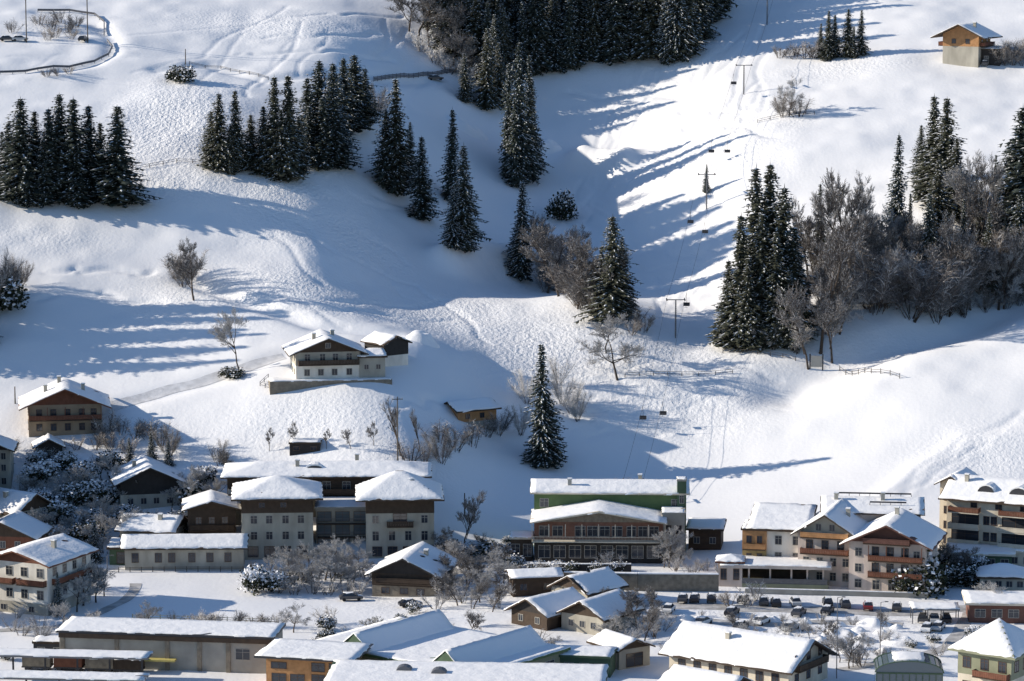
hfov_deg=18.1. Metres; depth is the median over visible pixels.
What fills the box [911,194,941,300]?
spruce tree
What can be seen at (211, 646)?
station hall
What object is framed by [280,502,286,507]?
window
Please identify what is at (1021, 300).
bare shrub
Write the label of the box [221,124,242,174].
spruce tree
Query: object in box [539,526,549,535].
window
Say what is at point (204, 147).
spruce tree
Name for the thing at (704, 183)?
spruce tree
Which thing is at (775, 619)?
snow heap
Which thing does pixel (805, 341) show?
bare shrub
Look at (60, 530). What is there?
bare tree
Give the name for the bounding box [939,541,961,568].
bare tree
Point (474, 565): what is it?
bare tree
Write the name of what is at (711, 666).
window
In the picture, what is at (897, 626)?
snow heap
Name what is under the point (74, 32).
bare shrub
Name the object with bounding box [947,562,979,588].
evergreen bush
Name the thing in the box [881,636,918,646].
snow heap
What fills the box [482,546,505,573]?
bare tree
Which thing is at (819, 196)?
spruce tree
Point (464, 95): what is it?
spruce tree
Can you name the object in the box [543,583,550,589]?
window
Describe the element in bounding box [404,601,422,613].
evergreen bush
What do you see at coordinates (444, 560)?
bare tree
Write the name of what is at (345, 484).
window
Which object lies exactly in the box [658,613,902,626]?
yard
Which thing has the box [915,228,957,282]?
bare tree
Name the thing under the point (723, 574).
window
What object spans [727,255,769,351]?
spruce tree
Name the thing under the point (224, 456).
bare tree
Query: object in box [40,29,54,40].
bare shrub
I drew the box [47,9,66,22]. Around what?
bare shrub
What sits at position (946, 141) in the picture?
spruce tree
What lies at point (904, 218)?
bare tree
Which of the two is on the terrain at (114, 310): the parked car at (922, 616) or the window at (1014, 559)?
the parked car at (922, 616)
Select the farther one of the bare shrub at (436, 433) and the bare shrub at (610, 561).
the bare shrub at (436, 433)
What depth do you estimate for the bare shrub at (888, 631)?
568.53 m
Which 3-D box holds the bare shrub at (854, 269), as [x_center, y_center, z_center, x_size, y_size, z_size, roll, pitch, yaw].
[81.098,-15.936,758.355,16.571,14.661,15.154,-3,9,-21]
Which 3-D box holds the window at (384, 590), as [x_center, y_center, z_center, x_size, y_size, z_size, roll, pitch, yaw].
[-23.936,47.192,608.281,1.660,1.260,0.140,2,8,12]
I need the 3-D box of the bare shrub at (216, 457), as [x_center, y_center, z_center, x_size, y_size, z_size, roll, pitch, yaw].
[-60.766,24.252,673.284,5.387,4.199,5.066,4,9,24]
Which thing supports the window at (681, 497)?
in the restaurant
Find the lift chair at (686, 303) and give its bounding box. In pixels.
[683,293,689,307]
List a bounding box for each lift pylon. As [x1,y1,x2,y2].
[666,298,685,337]
[698,173,715,209]
[736,64,751,93]
[766,0,767,24]
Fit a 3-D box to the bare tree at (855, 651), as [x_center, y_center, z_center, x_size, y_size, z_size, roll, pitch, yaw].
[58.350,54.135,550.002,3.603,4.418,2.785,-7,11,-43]
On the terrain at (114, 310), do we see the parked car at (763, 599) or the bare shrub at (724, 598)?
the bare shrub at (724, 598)
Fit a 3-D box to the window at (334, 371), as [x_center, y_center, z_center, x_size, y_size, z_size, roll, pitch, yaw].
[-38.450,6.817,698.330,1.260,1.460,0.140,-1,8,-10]
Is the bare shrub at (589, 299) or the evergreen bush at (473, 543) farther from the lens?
the bare shrub at (589, 299)
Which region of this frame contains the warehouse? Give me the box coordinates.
[316,609,570,662]
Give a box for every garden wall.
[530,562,630,571]
[564,571,718,591]
[745,587,927,597]
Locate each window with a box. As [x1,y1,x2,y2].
[0,541,5,547]
[0,603,6,609]
[1,453,5,459]
[1,464,5,470]
[1,478,6,484]
[6,565,12,574]
[6,587,12,596]
[20,567,27,576]
[21,589,27,598]
[28,606,34,612]
[36,409,41,416]
[36,424,41,430]
[36,568,43,578]
[37,590,43,600]
[50,409,55,415]
[51,423,56,430]
[53,566,56,576]
[62,563,66,572]
[65,423,70,430]
[66,409,70,414]
[72,559,76,568]
[79,408,84,415]
[79,423,84,429]
[91,408,96,414]
[117,552,124,563]
[127,498,133,504]
[132,553,138,562]
[141,498,146,503]
[153,497,159,503]
[155,553,161,562]
[168,553,174,561]
[188,553,194,561]
[195,517,201,524]
[206,553,213,561]
[209,517,214,524]
[222,516,227,523]
[224,553,231,561]
[235,648,249,659]
[248,546,258,556]
[250,516,256,523]
[251,532,257,539]
[258,502,264,507]
[264,546,274,556]
[266,515,272,523]
[266,531,272,539]
[271,661,286,668]
[271,673,285,680]
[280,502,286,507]
[282,515,288,523]
[282,531,288,539]
[290,674,304,680]
[293,446,299,450]
[297,515,303,522]
[297,546,306,555]
[298,531,304,538]
[304,369,309,375]
[305,354,309,360]
[310,446,316,450]
[311,662,324,672]
[311,674,324,680]
[317,511,331,521]
[317,525,331,534]
[317,539,331,543]
[318,369,323,375]
[320,354,325,359]
[322,481,330,490]
[325,343,330,347]
[332,368,337,374]
[333,353,337,360]
[335,511,349,521]
[335,525,349,534]
[335,538,349,542]
[342,481,350,488]
[346,353,351,359]
[346,368,351,374]
[353,511,365,520]
[354,525,365,534]
[364,364,368,369]
[372,515,378,523]
[372,531,378,540]
[372,547,381,555]
[381,587,389,593]
[388,546,397,554]
[389,531,394,540]
[393,513,406,523]
[400,588,407,594]
[405,531,411,540]
[416,588,424,594]
[421,515,427,522]
[421,531,427,540]
[511,544,519,556]
[518,613,522,620]
[520,583,526,590]
[523,544,531,556]
[535,617,539,624]
[538,545,549,557]
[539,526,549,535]
[540,498,548,506]
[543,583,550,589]
[552,526,562,535]
[554,545,565,557]
[568,618,573,625]
[569,545,580,557]
[575,526,584,535]
[579,620,584,627]
[584,545,595,557]
[587,526,597,536]
[590,622,595,629]
[599,526,609,536]
[601,545,612,557]
[612,526,621,536]
[616,545,627,558]
[627,526,635,536]
[631,546,643,558]
[638,526,647,536]
[647,546,658,558]
[649,526,658,536]
[666,525,670,533]
[671,499,676,505]
[676,525,681,533]
[678,658,685,665]
[679,495,683,503]
[693,537,699,543]
[693,661,700,667]
[709,537,715,543]
[709,663,715,670]
[720,568,726,579]
[724,666,731,673]
[733,569,738,579]
[740,668,747,677]
[746,535,751,542]
[755,670,762,680]
[757,536,761,543]
[771,673,778,680]
[775,535,781,544]
[793,536,797,544]
[795,673,798,680]
[806,539,812,548]
[806,650,810,659]
[806,669,810,678]
[815,523,821,530]
[816,571,821,579]
[818,665,821,673]
[821,540,828,549]
[829,524,834,531]
[830,558,835,566]
[830,572,835,580]
[837,541,843,549]
[842,558,848,567]
[842,573,848,581]
[854,579,861,587]
[855,547,861,555]
[855,563,861,571]
[871,562,878,572]
[872,546,878,556]
[872,580,879,589]
[886,563,893,572]
[887,547,893,556]
[888,581,895,590]
[901,548,908,557]
[901,564,907,575]
[913,551,919,557]
[913,567,919,574]
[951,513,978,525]
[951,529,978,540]
[963,656,970,667]
[970,502,976,507]
[975,609,985,617]
[980,658,988,670]
[983,516,989,524]
[983,532,988,540]
[987,558,994,564]
[990,533,996,541]
[991,517,996,525]
[991,609,1001,617]
[995,504,1001,509]
[995,581,1001,586]
[998,661,1005,673]
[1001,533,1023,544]
[1001,559,1008,562]
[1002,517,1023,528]
[1006,581,1012,587]
[1008,609,1018,617]
[1012,557,1017,563]
[1014,660,1018,672]
[1017,581,1022,587]
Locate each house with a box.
[0,435,18,488]
[0,487,58,524]
[0,510,53,550]
[0,533,98,615]
[107,454,185,509]
[114,513,187,536]
[181,489,240,533]
[504,587,585,630]
[546,566,628,597]
[556,588,644,634]
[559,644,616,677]
[658,621,838,680]
[658,664,752,680]
[930,22,1002,67]
[947,618,1023,680]
[975,563,1023,590]
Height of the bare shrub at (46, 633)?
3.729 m
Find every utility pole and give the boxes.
[25,0,26,42]
[86,0,87,42]
[392,397,402,460]
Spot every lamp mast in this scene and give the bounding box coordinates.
[836,596,844,677]
[880,601,888,654]
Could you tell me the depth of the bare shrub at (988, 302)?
757.26 m
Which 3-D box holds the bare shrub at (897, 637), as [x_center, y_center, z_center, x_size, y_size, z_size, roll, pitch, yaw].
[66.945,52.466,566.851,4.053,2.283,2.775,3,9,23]
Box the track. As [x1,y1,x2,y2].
[102,353,286,414]
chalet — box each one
[18,375,111,436]
[281,328,387,378]
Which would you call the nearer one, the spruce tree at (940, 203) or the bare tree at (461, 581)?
the bare tree at (461, 581)
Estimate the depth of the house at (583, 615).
575.29 m
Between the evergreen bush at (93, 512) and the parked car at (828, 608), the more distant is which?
the evergreen bush at (93, 512)
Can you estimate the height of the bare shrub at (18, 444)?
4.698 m
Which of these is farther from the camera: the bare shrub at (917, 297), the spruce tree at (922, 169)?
the spruce tree at (922, 169)
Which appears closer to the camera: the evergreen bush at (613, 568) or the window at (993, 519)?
the evergreen bush at (613, 568)
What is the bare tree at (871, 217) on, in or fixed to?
on the terrain at (114, 310)
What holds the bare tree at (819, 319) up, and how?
on the terrain at (114, 310)
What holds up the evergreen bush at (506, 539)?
on the terrain at (114, 310)
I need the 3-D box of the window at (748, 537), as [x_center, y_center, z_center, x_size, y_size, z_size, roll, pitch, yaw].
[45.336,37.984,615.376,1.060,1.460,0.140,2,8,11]
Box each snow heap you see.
[406,330,439,347]
[446,115,487,140]
[539,139,561,152]
[666,613,695,626]
[667,627,677,631]
[770,616,780,621]
[798,617,811,623]
[814,635,826,642]
[821,627,857,640]
[832,621,846,626]
[846,634,877,643]
[851,626,865,631]
[856,616,891,627]
[873,629,888,634]
[877,647,889,653]
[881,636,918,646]
[889,624,903,629]
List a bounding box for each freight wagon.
[21,657,53,670]
[53,658,84,670]
[85,659,113,671]
[113,659,144,671]
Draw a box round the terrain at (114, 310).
[0,0,1023,680]
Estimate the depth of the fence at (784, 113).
864.95 m
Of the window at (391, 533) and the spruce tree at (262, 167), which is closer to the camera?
the window at (391, 533)
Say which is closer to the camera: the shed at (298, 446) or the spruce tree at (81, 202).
the shed at (298, 446)
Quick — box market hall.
[324,660,608,680]
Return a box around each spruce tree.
[0,95,59,202]
[0,121,19,200]
[0,132,4,188]
[12,144,44,207]
[26,111,41,164]
[30,139,58,208]
[33,108,67,204]
[34,94,91,197]
[51,572,63,615]
[53,98,104,204]
[61,143,92,209]
[73,104,115,199]
[86,106,162,207]
[87,521,104,563]
[93,123,107,181]
[125,438,134,460]
[145,432,158,459]
[163,438,175,465]
[195,111,224,168]
[199,94,244,171]
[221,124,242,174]
[224,91,256,172]
[241,114,259,170]
[242,106,275,175]
[256,76,298,177]
[259,76,311,182]
[268,110,298,180]
[293,60,359,154]
[294,116,312,175]
[295,78,318,142]
[302,106,320,165]
[306,96,339,170]
[316,87,363,169]
[323,63,356,150]
[336,56,364,136]
[342,54,384,132]
[361,69,380,126]
[363,110,410,187]
[375,80,418,196]
[401,136,445,221]
[404,122,416,181]
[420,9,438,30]
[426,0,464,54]
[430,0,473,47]
[434,107,460,201]
[438,186,468,249]
[444,145,491,252]
[455,0,472,57]
[456,52,477,102]
[460,0,484,70]
[469,0,485,34]
[470,28,503,110]
[477,1,496,74]
[480,0,497,28]
[489,0,513,40]
[489,14,506,86]
[492,43,507,107]
[494,0,518,50]
[495,4,514,76]
[497,7,516,80]
[497,63,520,178]
[501,43,540,186]
[501,99,530,187]
[503,221,533,276]
[504,182,535,281]
[508,2,532,80]
[509,0,528,53]
[514,0,544,39]
[517,0,552,76]
[520,344,567,467]
[521,390,567,468]
[522,55,547,178]
[523,80,553,170]
[524,0,562,31]
[526,0,558,75]
[540,0,567,73]
[544,0,566,66]
[556,0,586,70]
[557,0,568,30]
[562,0,592,64]
[573,217,643,323]
[579,0,609,60]
[580,0,597,61]
[589,247,604,309]
[591,0,636,65]
[600,0,628,59]
[608,0,655,60]
[617,237,640,315]
[623,0,644,55]
[628,0,672,59]
[652,0,678,65]
[657,0,701,62]
[669,0,697,58]
[672,0,709,55]
[693,0,721,39]
[700,165,710,192]
[703,0,731,24]
[704,260,736,347]
[708,214,760,348]
[716,0,738,11]
[718,214,778,352]
[720,166,773,299]
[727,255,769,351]
[759,164,801,323]
[759,231,798,348]
[764,184,824,333]
[771,225,818,340]
[772,270,806,350]
[812,182,830,262]
[814,23,824,57]
[816,11,837,61]
[831,15,843,57]
[835,8,857,57]
[849,26,859,58]
[854,10,873,55]
[883,135,908,246]
[902,191,915,264]
[905,93,942,204]
[907,124,926,181]
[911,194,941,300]
[912,98,966,209]
[921,161,957,239]
[941,138,973,221]
[941,212,950,246]
[956,170,971,220]
[959,199,968,242]
[970,169,978,240]
[974,181,984,248]
[976,107,1023,241]
[979,212,1006,297]
[985,131,1023,263]
[988,155,1000,227]
[994,141,1015,222]
[1001,218,1007,292]
[1005,195,1023,297]
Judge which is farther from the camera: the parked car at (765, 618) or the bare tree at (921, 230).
the bare tree at (921, 230)
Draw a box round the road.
[640,600,965,615]
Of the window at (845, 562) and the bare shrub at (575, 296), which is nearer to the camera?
the window at (845, 562)
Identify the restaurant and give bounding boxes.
[509,473,689,563]
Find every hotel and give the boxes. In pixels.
[220,453,444,559]
[741,491,947,591]
[934,467,1023,549]
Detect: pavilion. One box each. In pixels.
[720,555,832,588]
[873,651,943,680]
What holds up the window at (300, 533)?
in the hotel at (383, 508)
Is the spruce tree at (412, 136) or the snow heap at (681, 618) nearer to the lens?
the snow heap at (681, 618)
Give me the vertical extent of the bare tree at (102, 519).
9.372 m
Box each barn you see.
[360,331,412,366]
[364,541,458,596]
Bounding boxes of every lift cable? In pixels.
[623,6,756,478]
[643,4,771,478]
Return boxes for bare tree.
[14,472,37,491]
[25,478,37,488]
[28,507,48,521]
[38,471,71,500]
[39,509,58,525]
[47,524,69,535]
[49,602,74,623]
[58,506,98,528]
[60,462,81,485]
[60,575,94,611]
[65,560,108,605]
[66,468,98,483]
[76,574,93,598]
[78,508,117,540]
[83,495,123,535]
[84,563,110,602]
[92,566,117,595]
[93,452,113,477]
[103,508,139,536]
[108,462,123,490]
[115,482,136,499]
[137,600,162,618]
[160,486,180,510]
[163,236,207,300]
[175,474,201,495]
[188,464,210,485]
[200,478,226,491]
[207,305,249,369]
[217,449,233,465]
[261,555,276,572]
[265,427,274,450]
[270,550,303,573]
[271,545,299,573]
[272,559,300,576]
[278,601,312,632]
[284,566,320,591]
[287,421,297,438]
[289,548,310,567]
[290,540,324,582]
[290,563,301,580]
[304,561,325,589]
[307,556,348,584]
[308,554,337,585]
[310,533,347,580]
[323,429,331,448]
[325,545,342,557]
[329,550,354,583]
[333,554,346,580]
[335,563,364,591]
[341,428,351,447]
[341,558,371,586]
[345,536,374,562]
[347,550,374,576]
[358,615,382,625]
[366,421,377,444]
[380,397,400,455]
[384,0,424,31]
[406,0,457,47]
[409,408,419,446]
[418,0,441,36]
[419,0,465,19]
[427,14,472,65]
[429,569,459,605]
[430,526,454,550]
[431,1,471,58]
[437,540,461,554]
[437,569,448,590]
[438,553,457,576]
[442,540,467,565]
[444,30,477,66]
[449,40,483,78]
[452,551,484,584]
[452,556,490,584]
[455,566,486,595]
[456,490,486,542]
[459,544,488,562]
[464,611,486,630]
[466,586,480,608]
[469,567,495,602]
[469,578,491,608]
[476,535,488,545]
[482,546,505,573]
[488,541,512,567]
[489,560,511,583]
[490,583,509,611]
[492,567,507,587]
[496,562,518,570]
[516,218,563,296]
[527,212,561,265]
[541,230,580,292]
[546,635,562,643]
[558,224,595,269]
[560,257,591,308]
[562,231,601,301]
[575,321,646,380]
[587,250,632,307]
[588,313,635,352]
[592,613,632,634]
[617,589,644,632]
[626,587,640,601]
[638,604,661,640]
[643,584,662,612]
[651,525,685,567]
[652,538,678,567]
[666,531,693,565]
[738,616,768,632]
[773,282,811,369]
[774,614,796,632]
[777,75,803,116]
[781,196,820,295]
[799,248,811,286]
[801,622,815,638]
[802,217,829,267]
[802,230,822,271]
[806,274,847,362]
[809,174,850,250]
[811,167,871,254]
[812,216,869,353]
[815,619,840,649]
[817,221,847,267]
[823,633,849,662]
[824,280,870,334]
[826,212,877,277]
[832,170,883,243]
[833,631,873,668]
[843,645,859,666]
[845,225,872,274]
[853,634,876,658]
[855,215,888,287]
[856,200,885,228]
[862,231,889,273]
[865,223,905,268]
[871,250,903,280]
[872,242,909,309]
[875,610,887,629]
[881,205,903,246]
[882,211,908,248]
[885,247,934,309]
[888,210,913,247]
[890,234,913,253]
[901,218,942,259]
[905,218,926,261]
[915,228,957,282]
[922,242,965,309]
[927,210,982,310]
[937,545,947,557]
[939,236,975,283]
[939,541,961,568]
[942,149,989,227]
[947,225,983,264]
[948,230,1000,309]
[951,153,1009,245]
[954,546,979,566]
[970,241,999,309]
[974,581,1007,592]
[982,155,1013,231]
[982,211,1013,283]
[982,250,1023,309]
[985,223,1023,309]
[1005,225,1023,271]
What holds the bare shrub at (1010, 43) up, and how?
on the terrain at (114, 310)
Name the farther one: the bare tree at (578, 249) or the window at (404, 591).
the bare tree at (578, 249)
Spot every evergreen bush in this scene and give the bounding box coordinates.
[0,276,29,310]
[21,459,61,484]
[25,450,47,464]
[26,486,55,499]
[44,496,80,524]
[45,522,64,537]
[49,449,78,470]
[56,482,89,505]
[62,458,101,481]
[64,519,106,542]
[74,478,117,504]
[78,507,114,527]
[96,449,125,469]
[98,488,119,504]
[113,504,140,518]
[164,64,196,82]
[167,508,187,517]
[173,479,204,505]
[182,522,187,533]
[190,465,218,483]
[217,366,245,378]
[236,563,267,595]
[251,568,288,592]
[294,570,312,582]
[315,615,337,629]
[315,629,335,638]
[394,613,407,617]
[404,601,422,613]
[460,540,484,556]
[473,539,497,559]
[488,543,515,558]
[500,535,510,543]
[502,553,524,568]
[524,560,548,567]
[544,188,578,220]
[547,559,564,567]
[561,560,579,571]
[588,560,601,569]
[607,561,626,571]
[888,549,951,598]
[890,572,926,592]
[904,637,917,647]
[925,633,941,642]
[936,564,966,587]
[937,552,946,564]
[940,549,969,567]
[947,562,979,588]
[949,554,989,569]
[964,624,986,635]
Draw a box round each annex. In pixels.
[946,542,1015,568]
[1007,548,1023,566]
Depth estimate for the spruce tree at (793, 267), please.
740.60 m
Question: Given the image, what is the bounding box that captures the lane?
[0,583,141,631]
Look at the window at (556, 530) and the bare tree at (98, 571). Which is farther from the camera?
the window at (556, 530)
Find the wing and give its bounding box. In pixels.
[120,533,249,569]
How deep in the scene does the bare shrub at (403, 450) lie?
670.27 m
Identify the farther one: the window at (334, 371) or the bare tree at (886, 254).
the bare tree at (886, 254)
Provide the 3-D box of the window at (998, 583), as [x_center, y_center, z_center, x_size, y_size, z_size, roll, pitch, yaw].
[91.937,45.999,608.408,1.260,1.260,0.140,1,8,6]
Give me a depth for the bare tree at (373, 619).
566.59 m
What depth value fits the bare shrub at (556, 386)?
717.83 m
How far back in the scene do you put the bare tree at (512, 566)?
608.29 m
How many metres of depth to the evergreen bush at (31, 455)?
673.37 m
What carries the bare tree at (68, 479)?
on the terrain at (114, 310)
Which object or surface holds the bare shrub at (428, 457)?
on the terrain at (114, 310)
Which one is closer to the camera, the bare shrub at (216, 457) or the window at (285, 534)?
the window at (285, 534)
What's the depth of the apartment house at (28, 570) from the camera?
589.93 m
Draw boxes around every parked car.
[0,35,13,40]
[12,35,27,40]
[78,35,88,40]
[339,591,362,601]
[398,598,422,607]
[428,74,443,79]
[662,602,675,613]
[677,592,687,602]
[689,592,699,602]
[693,615,712,623]
[707,592,715,602]
[724,605,739,615]
[732,619,748,628]
[737,593,749,602]
[752,614,770,625]
[759,595,768,605]
[770,596,780,606]
[781,620,798,631]
[789,596,801,605]
[791,606,806,616]
[820,604,834,614]
[822,596,832,605]
[839,597,850,607]
[863,600,872,610]
[892,601,901,611]
[917,612,928,622]
[920,621,932,632]
[929,613,939,622]
[931,620,945,630]
[940,612,951,622]
[981,60,987,65]
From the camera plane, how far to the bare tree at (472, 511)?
638.75 m
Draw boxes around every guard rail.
[0,39,112,73]
[38,9,104,33]
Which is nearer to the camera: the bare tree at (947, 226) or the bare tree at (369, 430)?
the bare tree at (369, 430)
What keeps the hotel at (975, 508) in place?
on the terrain at (114, 310)
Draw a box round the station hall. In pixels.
[55,616,285,673]
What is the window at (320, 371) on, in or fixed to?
in the chalet at (319, 353)
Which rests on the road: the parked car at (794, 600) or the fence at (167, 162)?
the parked car at (794, 600)
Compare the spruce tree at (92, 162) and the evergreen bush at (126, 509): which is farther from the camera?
the spruce tree at (92, 162)
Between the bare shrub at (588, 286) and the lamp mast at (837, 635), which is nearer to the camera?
the lamp mast at (837, 635)
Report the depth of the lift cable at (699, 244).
791.01 m
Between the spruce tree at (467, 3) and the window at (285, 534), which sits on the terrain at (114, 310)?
the spruce tree at (467, 3)
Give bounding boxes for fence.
[107,566,242,572]
[132,614,277,621]
[135,159,203,168]
[189,61,268,79]
[373,68,472,81]
[630,369,732,375]
[725,349,795,360]
[757,111,814,122]
[839,366,899,378]
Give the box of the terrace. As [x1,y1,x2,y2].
[268,376,391,394]
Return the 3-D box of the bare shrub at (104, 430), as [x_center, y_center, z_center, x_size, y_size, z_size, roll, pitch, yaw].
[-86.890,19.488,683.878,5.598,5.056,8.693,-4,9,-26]
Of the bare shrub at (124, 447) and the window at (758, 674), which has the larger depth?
the bare shrub at (124, 447)
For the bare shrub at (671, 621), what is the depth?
576.01 m
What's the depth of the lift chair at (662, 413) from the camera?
711.81 m
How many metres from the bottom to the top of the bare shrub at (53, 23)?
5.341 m
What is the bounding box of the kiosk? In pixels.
[715,553,745,586]
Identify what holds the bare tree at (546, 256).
on the terrain at (114, 310)
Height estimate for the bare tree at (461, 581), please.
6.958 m
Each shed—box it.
[289,438,321,455]
[504,567,563,596]
[686,517,726,549]
[981,46,1006,65]
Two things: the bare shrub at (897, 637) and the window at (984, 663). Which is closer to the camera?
the window at (984, 663)
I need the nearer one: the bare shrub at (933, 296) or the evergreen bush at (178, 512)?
the evergreen bush at (178, 512)
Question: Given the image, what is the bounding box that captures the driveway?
[837,608,970,670]
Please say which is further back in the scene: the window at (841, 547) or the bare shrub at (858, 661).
the window at (841, 547)
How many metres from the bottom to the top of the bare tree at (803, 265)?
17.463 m
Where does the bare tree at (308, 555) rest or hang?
on the terrain at (114, 310)
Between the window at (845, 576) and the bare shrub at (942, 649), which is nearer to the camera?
the bare shrub at (942, 649)
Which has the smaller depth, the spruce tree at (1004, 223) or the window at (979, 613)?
the window at (979, 613)
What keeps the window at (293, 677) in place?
in the shop at (297, 660)
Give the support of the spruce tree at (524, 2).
on the terrain at (114, 310)
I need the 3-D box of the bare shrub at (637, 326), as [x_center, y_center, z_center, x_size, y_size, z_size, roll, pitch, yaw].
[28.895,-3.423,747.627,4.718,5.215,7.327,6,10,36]
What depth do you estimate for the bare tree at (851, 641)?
547.10 m
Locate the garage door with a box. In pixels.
[626,651,642,667]
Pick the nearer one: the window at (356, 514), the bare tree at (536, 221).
the window at (356, 514)
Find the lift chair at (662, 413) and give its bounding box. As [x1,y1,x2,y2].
[659,411,666,416]
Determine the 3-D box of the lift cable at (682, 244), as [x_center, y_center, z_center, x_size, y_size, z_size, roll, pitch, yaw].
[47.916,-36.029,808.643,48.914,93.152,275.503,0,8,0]
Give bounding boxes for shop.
[254,638,373,680]
[961,590,1023,623]
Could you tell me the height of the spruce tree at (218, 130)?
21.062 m
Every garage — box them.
[106,537,124,564]
[586,629,655,669]
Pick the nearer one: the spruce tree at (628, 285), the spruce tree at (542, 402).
the spruce tree at (542, 402)
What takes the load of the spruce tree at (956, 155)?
on the terrain at (114, 310)
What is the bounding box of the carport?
[909,601,959,623]
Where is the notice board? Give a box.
[809,354,823,370]
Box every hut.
[31,433,65,458]
[32,635,59,648]
[444,397,501,430]
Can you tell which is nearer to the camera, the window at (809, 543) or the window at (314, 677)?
the window at (314, 677)
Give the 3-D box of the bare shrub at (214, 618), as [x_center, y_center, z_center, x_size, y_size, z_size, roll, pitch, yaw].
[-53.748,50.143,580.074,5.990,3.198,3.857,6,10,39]
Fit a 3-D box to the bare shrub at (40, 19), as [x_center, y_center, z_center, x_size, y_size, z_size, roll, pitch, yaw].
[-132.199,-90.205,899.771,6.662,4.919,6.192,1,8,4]
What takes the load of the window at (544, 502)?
in the restaurant
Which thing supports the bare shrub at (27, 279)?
on the terrain at (114, 310)
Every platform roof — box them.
[0,648,153,672]
[0,670,149,680]
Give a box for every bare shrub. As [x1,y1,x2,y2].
[0,249,25,292]
[0,255,29,289]
[0,263,11,300]
[1,616,26,631]
[4,17,21,32]
[10,617,38,635]
[13,483,25,490]
[13,603,29,618]
[14,435,23,452]
[16,261,34,284]
[26,613,48,627]
[27,447,57,464]
[28,11,45,24]
[31,621,55,634]
[31,621,59,635]
[33,627,54,636]
[37,15,59,28]
[39,67,52,76]
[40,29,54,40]
[40,597,69,618]
[46,23,63,37]
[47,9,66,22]
[51,66,59,75]
[61,65,76,73]
[62,16,78,32]
[63,29,80,38]
[64,432,88,449]
[67,13,84,26]
[85,607,101,616]
[88,424,110,437]
[88,451,99,465]
[89,431,110,449]
[90,409,120,434]
[91,431,124,451]
[99,533,108,553]
[101,414,132,434]
[117,436,138,455]
[125,417,154,438]
[134,610,151,617]
[135,417,161,439]
[139,420,173,446]
[149,422,182,456]
[159,245,210,286]
[165,609,186,618]
[171,251,207,284]
[183,611,206,619]
[188,612,209,619]
[192,609,221,619]
[206,613,223,620]
[207,442,231,461]
[210,448,231,465]
[216,439,229,449]
[230,610,249,620]
[238,613,264,621]
[254,613,273,621]
[268,577,289,593]
[273,612,293,622]
[281,574,303,594]
[302,575,329,594]
[306,601,339,621]
[311,576,346,594]
[337,576,363,591]
[339,553,353,565]
[346,579,371,593]
[358,566,371,581]
[370,80,392,119]
[389,438,430,460]
[405,29,438,51]
[413,434,438,461]
[417,417,451,443]
[417,590,451,608]
[420,428,460,464]
[422,44,447,63]
[430,573,461,599]
[434,53,468,73]
[439,587,453,600]
[441,422,476,451]
[448,586,469,603]
[451,418,484,446]
[455,63,478,80]
[465,609,490,626]
[469,562,493,582]
[472,415,503,437]
[472,532,491,542]
[480,589,504,608]
[488,407,517,435]
[499,579,515,596]
[503,404,533,435]
[505,369,538,403]
[531,247,561,279]
[531,261,566,292]
[533,559,561,567]
[535,256,571,289]
[537,626,552,640]
[546,258,598,307]
[546,353,577,384]
[546,371,580,402]
[548,259,596,309]
[550,374,587,413]
[556,274,580,303]
[565,389,592,421]
[571,258,600,302]
[573,273,600,304]
[577,285,598,312]
[591,547,625,566]
[618,608,651,631]
[624,317,648,335]
[625,623,647,638]
[626,298,651,320]
[631,611,667,638]
[632,309,658,332]
[637,601,653,617]
[658,553,687,571]
[658,613,677,630]
[677,558,708,572]
[680,565,695,572]
[697,558,712,570]
[712,589,738,606]
[724,612,739,624]
[735,581,767,601]
[735,593,759,606]
[762,323,785,349]
[770,91,797,116]
[772,46,789,57]
[772,317,815,354]
[777,95,814,116]
[778,43,802,59]
[788,39,819,57]
[788,616,806,630]
[801,42,821,58]
[802,273,818,308]
[803,282,832,328]
[804,267,825,299]
[806,252,857,289]
[807,248,824,272]
[811,296,844,333]
[815,611,828,620]
[820,252,882,299]
[822,285,868,314]
[840,639,865,659]
[843,243,918,314]
[844,650,870,666]
[846,613,858,623]
[851,279,881,309]
[854,241,928,308]
[862,234,966,322]
[872,645,889,655]
[876,627,896,640]
[882,633,899,640]
[882,644,902,652]
[895,268,920,298]
[898,276,916,302]
[899,247,969,324]
[907,280,936,312]
[910,256,991,316]
[922,637,947,656]
[927,260,980,317]
[931,285,961,312]
[954,288,986,315]
[972,230,1023,297]
[972,283,999,312]
[979,242,1023,296]
[988,38,1023,65]
[991,277,1023,309]
[996,44,1023,65]
[1002,37,1020,52]
[1006,37,1023,65]
[1008,282,1023,305]
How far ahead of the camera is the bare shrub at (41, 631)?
569.61 m
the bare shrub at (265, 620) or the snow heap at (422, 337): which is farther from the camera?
the snow heap at (422, 337)
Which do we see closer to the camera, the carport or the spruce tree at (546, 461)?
the carport
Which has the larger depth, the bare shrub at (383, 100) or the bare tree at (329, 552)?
the bare shrub at (383, 100)
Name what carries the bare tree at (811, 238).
on the terrain at (114, 310)
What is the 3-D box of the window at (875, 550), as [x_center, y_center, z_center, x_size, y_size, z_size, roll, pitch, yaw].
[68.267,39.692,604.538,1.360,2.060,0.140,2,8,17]
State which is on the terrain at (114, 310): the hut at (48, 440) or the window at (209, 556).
the hut at (48, 440)
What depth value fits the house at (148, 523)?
639.09 m
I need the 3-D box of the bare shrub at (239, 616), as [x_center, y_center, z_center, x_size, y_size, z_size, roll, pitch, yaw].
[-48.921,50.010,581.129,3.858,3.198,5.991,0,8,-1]
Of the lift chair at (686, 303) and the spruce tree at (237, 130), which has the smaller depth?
the lift chair at (686, 303)

